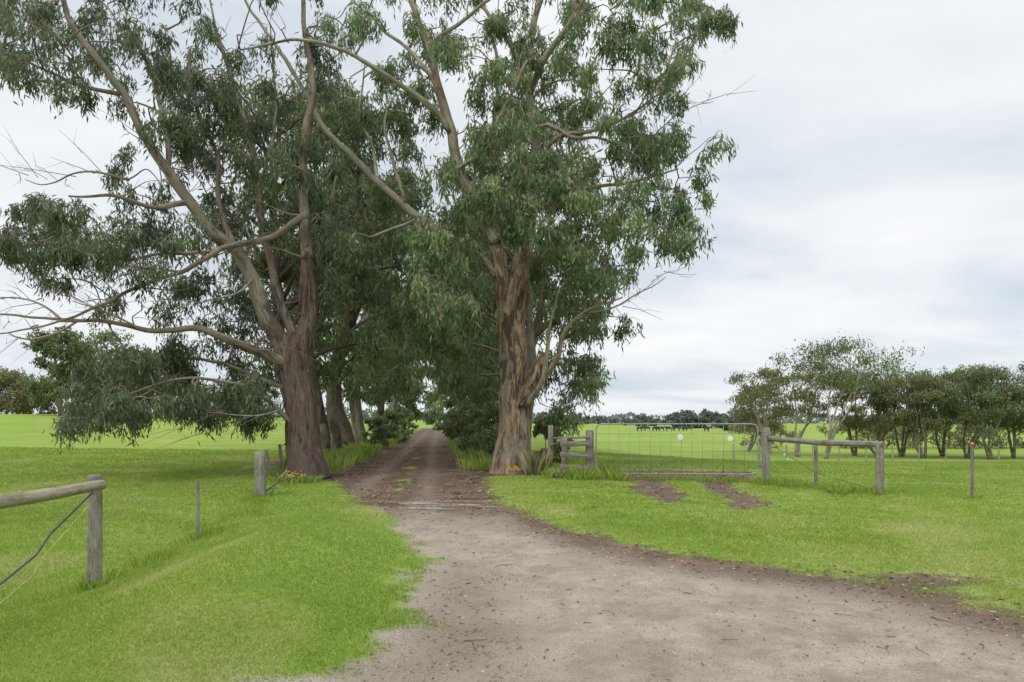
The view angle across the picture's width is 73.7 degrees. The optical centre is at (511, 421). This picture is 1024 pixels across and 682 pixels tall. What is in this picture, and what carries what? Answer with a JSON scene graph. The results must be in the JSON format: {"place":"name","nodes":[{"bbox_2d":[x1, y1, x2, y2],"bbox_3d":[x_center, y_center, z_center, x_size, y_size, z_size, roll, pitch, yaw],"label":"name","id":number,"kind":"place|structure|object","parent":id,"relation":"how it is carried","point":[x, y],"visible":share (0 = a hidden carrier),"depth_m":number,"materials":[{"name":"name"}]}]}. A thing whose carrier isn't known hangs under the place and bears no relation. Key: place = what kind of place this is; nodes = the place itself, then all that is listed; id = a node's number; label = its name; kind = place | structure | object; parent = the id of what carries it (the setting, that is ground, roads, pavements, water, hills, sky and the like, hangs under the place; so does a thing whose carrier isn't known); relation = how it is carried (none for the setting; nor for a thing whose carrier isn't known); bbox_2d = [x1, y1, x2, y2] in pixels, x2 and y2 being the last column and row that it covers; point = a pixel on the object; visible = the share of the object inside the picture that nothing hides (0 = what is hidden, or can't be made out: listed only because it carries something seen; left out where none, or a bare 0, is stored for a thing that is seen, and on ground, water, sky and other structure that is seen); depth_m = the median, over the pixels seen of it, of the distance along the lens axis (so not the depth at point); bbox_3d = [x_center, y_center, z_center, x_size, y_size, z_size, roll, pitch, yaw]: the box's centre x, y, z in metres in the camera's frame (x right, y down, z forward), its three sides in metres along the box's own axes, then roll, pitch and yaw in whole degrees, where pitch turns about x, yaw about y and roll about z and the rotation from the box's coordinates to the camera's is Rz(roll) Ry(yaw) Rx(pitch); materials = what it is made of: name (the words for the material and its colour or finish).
{"place":"outdoors","nodes":[
{"label":"outdoors","id":0,"kind":"place"},
{"bbox_2d":[0,414,1023,681],"bbox_3d":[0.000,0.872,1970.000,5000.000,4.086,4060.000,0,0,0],"label":"ground","id":1,"kind":"structure","parent":0,"point":[20,430],"depth_m":9.79,"materials":[{"name":"green plant"}]},
{"bbox_2d":[0,366,44,413],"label":"paddock tree","id":2,"kind":"object","parent":1,"relation":"on","point":[10,404],"visible":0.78,"depth_m":118.72,"materials":[{"name":"green plant"}]},
{"bbox_2d":[1,373,66,413],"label":"paddock tree","id":3,"kind":"object","parent":1,"relation":"on","point":[47,404],"visible":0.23,"depth_m":125.54,"materials":[{"name":"green plant"}]},
{"bbox_2d":[18,322,100,415],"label":"paddock tree","id":4,"kind":"object","parent":1,"relation":"on","point":[58,373],"visible":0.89,"depth_m":78.56,"materials":[{"name":"green plant"}]},
{"bbox_2d":[39,328,157,415],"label":"paddock tree","id":5,"kind":"object","parent":1,"relation":"on","point":[110,336],"visible":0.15,"depth_m":87.64,"materials":[{"name":"green plant"}]},
{"bbox_2d":[0,444,297,603],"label":"wire fence","id":6,"kind":"object","parent":1,"relation":"on","point":[93,486],"visible":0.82,"depth_m":6.56,"materials":[{"name":"grey wood"}]},
{"bbox_2d":[123,343,209,418],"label":"paddock tree","id":7,"kind":"object","parent":1,"relation":"on","point":[148,349],"visible":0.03,"depth_m":91.76,"materials":[{"name":"green plant"}]},
{"bbox_2d":[159,384,218,415],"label":"paddock tree","id":8,"kind":"object","parent":1,"relation":"on","point":[208,385],"visible":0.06,"depth_m":128.26,"materials":[{"name":"green plant"}]},
{"bbox_2d":[0,0,380,478],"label":"gum tree","id":9,"kind":"object","parent":1,"relation":"on","point":[69,246],"visible":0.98,"depth_m":19.45,"materials":[{"name":"green plant"}]},
{"bbox_2d":[204,378,236,417],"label":"paddock tree","id":10,"kind":"object","parent":1,"relation":"on","point":[210,400],"visible":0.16,"depth_m":129.14,"materials":[{"name":"green plant"}]},
{"bbox_2d":[212,383,282,419],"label":"paddock tree","id":11,"kind":"object","parent":1,"relation":"on","point":[278,396],"visible":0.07,"depth_m":130.14,"materials":[{"name":"green plant"}]},
{"bbox_2d":[277,471,305,477],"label":"yellow flowers","id":12,"kind":"object","parent":1,"relation":"on","point":[292,474],"visible":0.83,"depth_m":18.38,"materials":[{"name":"yellow plant"}]},
{"bbox_2d":[269,474,323,484],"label":"leafy weed","id":13,"kind":"object","parent":1,"relation":"on","point":[312,479],"visible":0.59,"depth_m":17.91,"materials":[{"name":"green plant"}]},
{"bbox_2d":[171,44,444,412],"bbox_3d":[-7.695,-6.497,27.208,10.478,16.611,10.381,0,0,0],"label":"gum tree","id":14,"kind":"object","parent":1,"relation":"on","point":[288,268],"visible":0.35,"depth_m":26.24,"materials":[{"name":"green plant"}]},
{"bbox_2d":[221,66,432,451],"bbox_3d":[-8.656,-7.045,32.325,9.522,17.515,9.504,0,0,0],"label":"gum tree","id":15,"kind":"object","parent":1,"relation":"on","point":[330,433],"visible":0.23,"depth_m":31.60,"materials":[{"name":"green plant"}]},
{"bbox_2d":[282,146,429,446],"bbox_3d":[-8.738,-7.017,38.243,9.012,17.506,10.747,0,0,0],"label":"gum tree","id":16,"kind":"object","parent":1,"relation":"on","point":[346,431],"visible":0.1,"depth_m":37.40,"materials":[{"name":"green plant"}]},
{"bbox_2d":[316,186,434,443],"bbox_3d":[-9.811,-7.405,45.793,10.487,18.305,10.133,0,0,0],"label":"gum tree","id":17,"kind":"object","parent":1,"relation":"on","point":[353,395],"visible":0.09,"depth_m":45.44,"materials":[{"name":"green plant"}]},
{"bbox_2d":[359,414,394,448],"bbox_3d":[-8.064,0.752,41.065,2.166,2.413,2.078,0,0,21],"label":"shrub","id":18,"kind":"object","parent":1,"relation":"on","point":[377,435],"visible":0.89,"depth_m":40.74,"materials":[{"name":"green plant"}]},
{"bbox_2d":[333,284,428,424],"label":"gum tree","id":19,"kind":"object","parent":1,"relation":"on","point":[394,401],"depth_m":67.88,"materials":[{"name":"green plant"}]},
{"bbox_2d":[326,252,437,440],"bbox_3d":[-11.060,-7.171,56.012,11.115,17.821,9.948,0,0,0],"label":"gum tree","id":20,"kind":"object","parent":1,"relation":"on","point":[381,403],"visible":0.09,"depth_m":55.73,"materials":[{"name":"green plant"}]},
{"bbox_2d":[354,319,431,423],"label":"gum tree","id":21,"kind":"object","parent":1,"relation":"on","point":[419,367],"visible":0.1,"depth_m":84.08,"materials":[{"name":"green plant"}]},
{"bbox_2d":[378,408,409,442],"bbox_3d":[-8.957,0.448,52.145,2.025,3.021,2.438,0,0,44],"label":"shrub","id":22,"kind":"object","parent":1,"relation":"on","point":[391,415],"visible":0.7,"depth_m":51.88,"materials":[{"name":"green plant"}]},
{"bbox_2d":[362,342,434,427],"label":"gum tree","id":23,"kind":"object","parent":1,"relation":"on","point":[419,393],"visible":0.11,"depth_m":104.54,"materials":[{"name":"green plant"}]},
{"bbox_2d":[392,406,418,435],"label":"shrub","id":24,"kind":"object","parent":1,"relation":"on","point":[403,430],"visible":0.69,"depth_m":65.79,"materials":[{"name":"green plant"}]},
{"bbox_2d":[411,336,468,429],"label":"gum tree","id":25,"kind":"object","parent":1,"relation":"on","point":[435,408],"visible":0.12,"depth_m":127.42,"materials":[{"name":"green plant"}]},
{"bbox_2d":[437,409,452,434],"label":"shrub","id":26,"kind":"object","parent":1,"relation":"on","point":[440,418],"visible":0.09,"depth_m":65.64,"materials":[{"name":"green plant"}]},
{"bbox_2d":[440,409,468,438],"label":"shrub","id":27,"kind":"object","parent":1,"relation":"on","point":[448,415],"visible":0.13,"depth_m":52.48,"materials":[{"name":"green plant"}]},
{"bbox_2d":[439,404,476,440],"bbox_3d":[-3.359,0.281,43.915,2.648,2.920,2.460,0,0,-16],"label":"shrub","id":28,"kind":"object","parent":1,"relation":"on","point":[446,422],"visible":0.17,"depth_m":43.48,"materials":[{"name":"green plant"}]},
{"bbox_2d":[422,300,493,430],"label":"gum tree","id":29,"kind":"object","parent":1,"relation":"on","point":[450,383],"visible":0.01,"depth_m":83.14,"materials":[{"name":"green plant"}]},
{"bbox_2d":[425,268,493,425],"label":"gum tree","id":30,"kind":"object","parent":1,"relation":"on","point":[441,398],"visible":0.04,"depth_m":65.36,"materials":[{"name":"green plant"}]},
{"bbox_2d":[425,241,495,436],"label":"gum tree","id":31,"kind":"object","parent":1,"relation":"on","point":[447,392],"visible":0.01,"depth_m":54.31,"materials":[{"name":"green plant"}]},
{"bbox_2d":[442,411,479,451],"bbox_3d":[-2.652,0.522,37.020,2.257,2.591,2.294,0,0,0],"label":"shrub","id":32,"kind":"object","parent":1,"relation":"on","point":[451,432],"visible":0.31,"depth_m":36.47,"materials":[{"name":"green plant"}]},
{"bbox_2d":[440,376,496,423],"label":"gum tree","id":33,"kind":"object","parent":1,"relation":"on","point":[449,403],"visible":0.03,"depth_m":104.10,"materials":[{"name":"green plant"}]},
{"bbox_2d":[455,396,498,451],"bbox_3d":[-1.374,0.289,31.101,2.372,3.222,2.659,0,0,0],"label":"shrub","id":34,"kind":"object","parent":1,"relation":"on","point":[467,418],"visible":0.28,"depth_m":30.55,"materials":[{"name":"green plant"}]},
{"bbox_2d":[406,183,551,444],"bbox_3d":[-2.076,-6.782,44.055,9.973,17.194,10.085,0,0,0],"label":"gum tree","id":35,"kind":"object","parent":1,"relation":"on","point":[434,349],"visible":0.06,"depth_m":42.76,"materials":[{"name":"green plant"}]},
{"bbox_2d":[468,384,499,462],"bbox_3d":[-0.834,0.163,27.167,2.757,3.353,2.533,0,0,-30],"label":"shrub","id":36,"kind":"object","parent":1,"relation":"on","point":[490,405],"visible":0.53,"depth_m":26.46,"materials":[{"name":"green plant"}]},
{"bbox_2d":[236,0,754,474],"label":"gum tree","id":37,"kind":"object","parent":1,"relation":"on","point":[521,384],"visible":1,"depth_m":21.12,"materials":[{"name":"green plant"}]},
{"bbox_2d":[11,432,982,606],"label":"long grass","id":38,"kind":"structure","parent":1,"relation":"on","point":[344,457],"depth_m":18.29,"materials":[{"name":"green plant"}]},
{"bbox_2d":[426,144,568,445],"bbox_3d":[-0.710,-6.866,35.856,8.549,17.379,9.378,0,0,0],"label":"gum tree","id":39,"kind":"object","parent":1,"relation":"on","point":[477,365],"visible":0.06,"depth_m":34.43,"materials":[{"name":"green plant"}]},
{"bbox_2d":[0,407,1021,423],"bbox_3d":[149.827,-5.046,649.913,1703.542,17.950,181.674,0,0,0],"label":"distant wood","id":40,"kind":"object","parent":1,"relation":"on","point":[618,417],"visible":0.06,"depth_m":652.12,"materials":[{"name":"green plant"}]},
{"bbox_2d":[501,465,522,470],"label":"yellow flowers","id":41,"kind":"object","parent":1,"relation":"on","point":[514,468],"visible":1,"depth_m":20.89,"materials":[{"name":"yellow plant"}]},
{"bbox_2d":[422,84,620,430],"bbox_3d":[0.196,-6.213,29.492,9.083,15.992,7.272,0,0,-33],"label":"gum tree","id":42,"kind":"object","parent":1,"relation":"on","point":[529,321],"visible":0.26,"depth_m":29.30,"materials":[{"name":"green plant"}]},
{"bbox_2d":[517,448,554,474],"bbox_3d":[0.723,1.200,20.898,1.148,0.859,1.155,0,0,-21],"label":"dry grass tuft","id":43,"kind":"object","parent":1,"relation":"on","point":[531,465],"visible":0.72,"depth_m":20.64,"materials":[{"name":"plant"}]},
{"bbox_2d":[531,415,573,461],"bbox_3d":[1.633,0.686,27.158,1.732,2.148,1.786,0,0,0],"label":"shrub","id":44,"kind":"object","parent":1,"relation":"on","point":[539,427],"visible":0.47,"depth_m":26.79,"materials":[{"name":"green plant"}]},
{"bbox_2d":[548,467,575,478],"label":"dry grass tuft","id":45,"kind":"object","parent":1,"relation":"on","point":[558,475],"visible":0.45,"depth_m":19.27,"materials":[{"name":"plant"}]},
{"bbox_2d":[548,425,593,469],"bbox_3d":[1.620,0.928,20.224,1.722,1.656,0.735,0,0,37],"label":"timber barrier","id":46,"kind":"object","parent":1,"relation":"on","point":[588,454],"visible":0.77,"depth_m":19.89,"materials":[{"name":"grey wood"}]},
{"bbox_2d":[593,423,761,474],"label":"farm gate","id":47,"kind":"structure","parent":46,"relation":"attached to","point":[680,437],"depth_m":19.67,"materials":[{"name":"metal"}]},
{"bbox_2d":[571,411,582,424],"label":"distant tree","id":48,"kind":"object","parent":1,"relation":"on","point":[579,414],"visible":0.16,"depth_m":399.29,"materials":[{"name":"green plant"}]},
{"bbox_2d":[580,415,590,423],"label":"distant tree","id":49,"kind":"object","parent":1,"relation":"on","point":[587,417],"visible":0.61,"depth_m":439.25,"materials":[{"name":"green plant"}]},
{"bbox_2d":[595,416,607,423],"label":"distant tree","id":50,"kind":"object","parent":1,"relation":"on","point":[600,418],"visible":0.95,"depth_m":458.84,"materials":[{"name":"green plant"}]},
{"bbox_2d":[609,418,616,422],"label":"distant tree","id":51,"kind":"object","parent":1,"relation":"on","point":[613,420],"visible":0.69,"depth_m":468.70,"materials":[{"name":"green plant"}]},
{"bbox_2d":[622,418,631,425],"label":"distant tree","id":52,"kind":"object","parent":1,"relation":"on","point":[624,420],"visible":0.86,"depth_m":328.95,"materials":[{"name":"green plant"}]},
{"bbox_2d":[631,415,648,425],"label":"distant tree","id":53,"kind":"object","parent":1,"relation":"on","point":[645,419],"visible":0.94,"depth_m":299.01,"materials":[{"name":"green plant"}]},
{"bbox_2d":[646,416,658,425],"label":"distant tree","id":54,"kind":"object","parent":1,"relation":"on","point":[652,420],"visible":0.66,"depth_m":309.18,"materials":[{"name":"green plant"}]},
{"bbox_2d":[661,411,690,427],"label":"distant tree","id":55,"kind":"object","parent":1,"relation":"on","point":[674,417],"visible":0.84,"depth_m":247.83,"materials":[{"name":"green plant"}]},
{"bbox_2d":[677,409,697,426],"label":"distant tree","id":56,"kind":"object","parent":1,"relation":"on","point":[683,412],"visible":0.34,"depth_m":253.26,"materials":[{"name":"green plant"}]},
{"bbox_2d":[684,408,715,427],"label":"distant tree","id":57,"kind":"object","parent":1,"relation":"on","point":[705,412],"visible":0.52,"depth_m":247.47,"materials":[{"name":"green plant"}]},
{"bbox_2d":[697,411,725,427],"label":"distant tree","id":58,"kind":"object","parent":1,"relation":"on","point":[714,415],"visible":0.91,"depth_m":243.76,"materials":[{"name":"green plant"}]},
{"bbox_2d":[720,416,745,430],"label":"distant tree","id":59,"kind":"object","parent":1,"relation":"on","point":[726,427],"visible":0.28,"depth_m":200.03,"materials":[{"name":"green plant"}]},
{"bbox_2d":[731,413,755,431],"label":"distant tree","id":60,"kind":"object","parent":1,"relation":"on","point":[733,420],"visible":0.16,"depth_m":189.29,"materials":[{"name":"green plant"}]},
{"bbox_2d":[721,387,787,451],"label":"paddock tree","id":61,"kind":"object","parent":1,"relation":"on","point":[737,410],"visible":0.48,"depth_m":61.70,"materials":[{"name":"green plant"}]},
{"bbox_2d":[724,365,800,452],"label":"paddock tree","id":62,"kind":"object","parent":1,"relation":"on","point":[753,391],"visible":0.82,"depth_m":57.63,"materials":[{"name":"green plant"}]},
{"bbox_2d":[737,418,800,447],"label":"understorey bush","id":63,"kind":"object","parent":1,"relation":"on","point":[782,432],"visible":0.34,"depth_m":70.16,"materials":[{"name":"green plant"}]},
{"bbox_2d":[760,360,852,456],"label":"paddock tree","id":64,"kind":"object","parent":1,"relation":"on","point":[800,409],"visible":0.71,"depth_m":53.49,"materials":[{"name":"green plant"}]},
{"bbox_2d":[824,485,849,494],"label":"leafy weed","id":65,"kind":"object","parent":1,"relation":"on","point":[839,491],"visible":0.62,"depth_m":15.13,"materials":[{"name":"green plant"}]},
{"bbox_2d":[765,332,924,458],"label":"paddock tree","id":66,"kind":"object","parent":1,"relation":"on","point":[842,348],"visible":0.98,"depth_m":50.25,"materials":[{"name":"green plant"}]},
{"bbox_2d":[815,409,874,448],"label":"understorey bush","id":67,"kind":"object","parent":1,"relation":"on","point":[840,428],"visible":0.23,"depth_m":70.12,"materials":[{"name":"green plant"}]},
{"bbox_2d":[802,368,892,455],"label":"paddock tree","id":68,"kind":"object","parent":1,"relation":"on","point":[847,420],"visible":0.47,"depth_m":55.58,"materials":[{"name":"green plant"}]},
{"bbox_2d":[733,444,999,460],"bbox_3d":[24.527,2.060,44.001,20.621,1.271,0.091,0,0,0],"label":"wire fence","id":69,"kind":"object","parent":1,"relation":"on","point":[786,446],"visible":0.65,"depth_m":43.98,"materials":[{"name":"grey wood"}]},
{"bbox_2d":[842,375,926,455],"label":"paddock tree","id":70,"kind":"object","parent":1,"relation":"on","point":[878,428],"visible":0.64,"depth_m":52.99,"materials":[{"name":"green plant"}]},
{"bbox_2d":[852,425,919,448],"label":"understorey bush","id":71,"kind":"object","parent":1,"relation":"on","point":[872,436],"visible":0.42,"depth_m":68.92,"materials":[{"name":"green plant"}]},
{"bbox_2d":[762,427,1021,498],"bbox_3d":[8.698,0.953,15.398,1.652,1.606,6.999,0,0,-45],"label":"post and rail fence","id":72,"kind":"object","parent":1,"relation":"on","point":[767,438],"visible":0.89,"depth_m":15.98,"materials":[{"name":"grey wood"}]},
{"bbox_2d":[859,367,959,456],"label":"paddock tree","id":73,"kind":"object","parent":1,"relation":"on","point":[901,452],"visible":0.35,"depth_m":52.91,"materials":[{"name":"green plant"}]},
{"bbox_2d":[878,371,962,457],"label":"paddock tree","id":74,"kind":"object","parent":1,"relation":"on","point":[915,426],"visible":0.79,"depth_m":51.53,"materials":[{"name":"green plant"}]},
{"bbox_2d":[885,421,956,447],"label":"understorey bush","id":75,"kind":"object","parent":1,"relation":"on","point":[911,442],"visible":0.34,"depth_m":69.70,"materials":[{"name":"green plant"}]},
{"bbox_2d":[902,363,989,455],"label":"paddock tree","id":76,"kind":"object","parent":1,"relation":"on","point":[941,452],"visible":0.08,"depth_m":54.73,"materials":[{"name":"green plant"}]},
{"bbox_2d":[919,422,981,448],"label":"understorey bush","id":77,"kind":"object","parent":1,"relation":"on","point":[955,438],"visible":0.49,"depth_m":69.47,"materials":[{"name":"green plant"}]},
{"bbox_2d":[928,363,1023,457],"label":"paddock tree","id":78,"kind":"object","parent":1,"relation":"on","point":[1009,388],"visible":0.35,"depth_m":50.83,"materials":[{"name":"green plant"}]},
{"bbox_2d":[947,423,1007,448],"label":"understorey bush","id":79,"kind":"object","parent":1,"relation":"on","point":[996,442],"visible":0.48,"depth_m":68.88,"materials":[{"name":"green plant"}]},
{"bbox_2d":[933,364,1023,458],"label":"paddock tree","id":80,"kind":"object","parent":1,"relation":"on","point":[962,407],"visible":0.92,"depth_m":49.35,"materials":[{"name":"green plant"}]},
{"bbox_2d":[956,361,1023,457],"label":"paddock tree","id":81,"kind":"object","parent":1,"relation":"on","point":[1012,423],"visible":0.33,"depth_m":51.88,"materials":[{"name":"green plant"}]},
{"bbox_2d":[984,416,1023,448],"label":"understorey bush","id":82,"kind":"object","parent":1,"relation":"on","point":[1018,443],"visible":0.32,"depth_m":70.02,"materials":[{"name":"green plant"}]},
{"bbox_2d":[0,0,1023,421],"label":"sky","id":83,"kind":"structure","parent":0,"point":[873,189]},
{"bbox_2d":[299,428,1023,681],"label":"driveway","id":84,"kind":"structure","parent":0,"point":[567,616],"depth_m":5.82,"materials":[{"name":"grey gravel"}]},
{"bbox_2d":[387,500,493,509],"bbox_3d":[-1.416,1.660,13.550,2.587,0.070,1.263,0,0,0],"label":"cattle grid","id":85,"kind":"object","parent":84,"relation":"on","point":[421,505],"visible":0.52,"depth_m":13.43,"materials":[{"name":"metal"}]},
{"bbox_2d":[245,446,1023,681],"bbox_3d":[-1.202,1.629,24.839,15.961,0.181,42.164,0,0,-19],"label":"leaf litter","id":86,"kind":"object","parent":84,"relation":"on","point":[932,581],"visible":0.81,"depth_m":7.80,"materials":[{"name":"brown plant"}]},
{"bbox_2d":[371,472,1023,667],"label":"fallen twigs","id":87,"kind":"object","parent":84,"relation":"on","point":[690,593],"visible":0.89,"depth_m":5.63,"materials":[{"name":"brown wood"}]}
]}

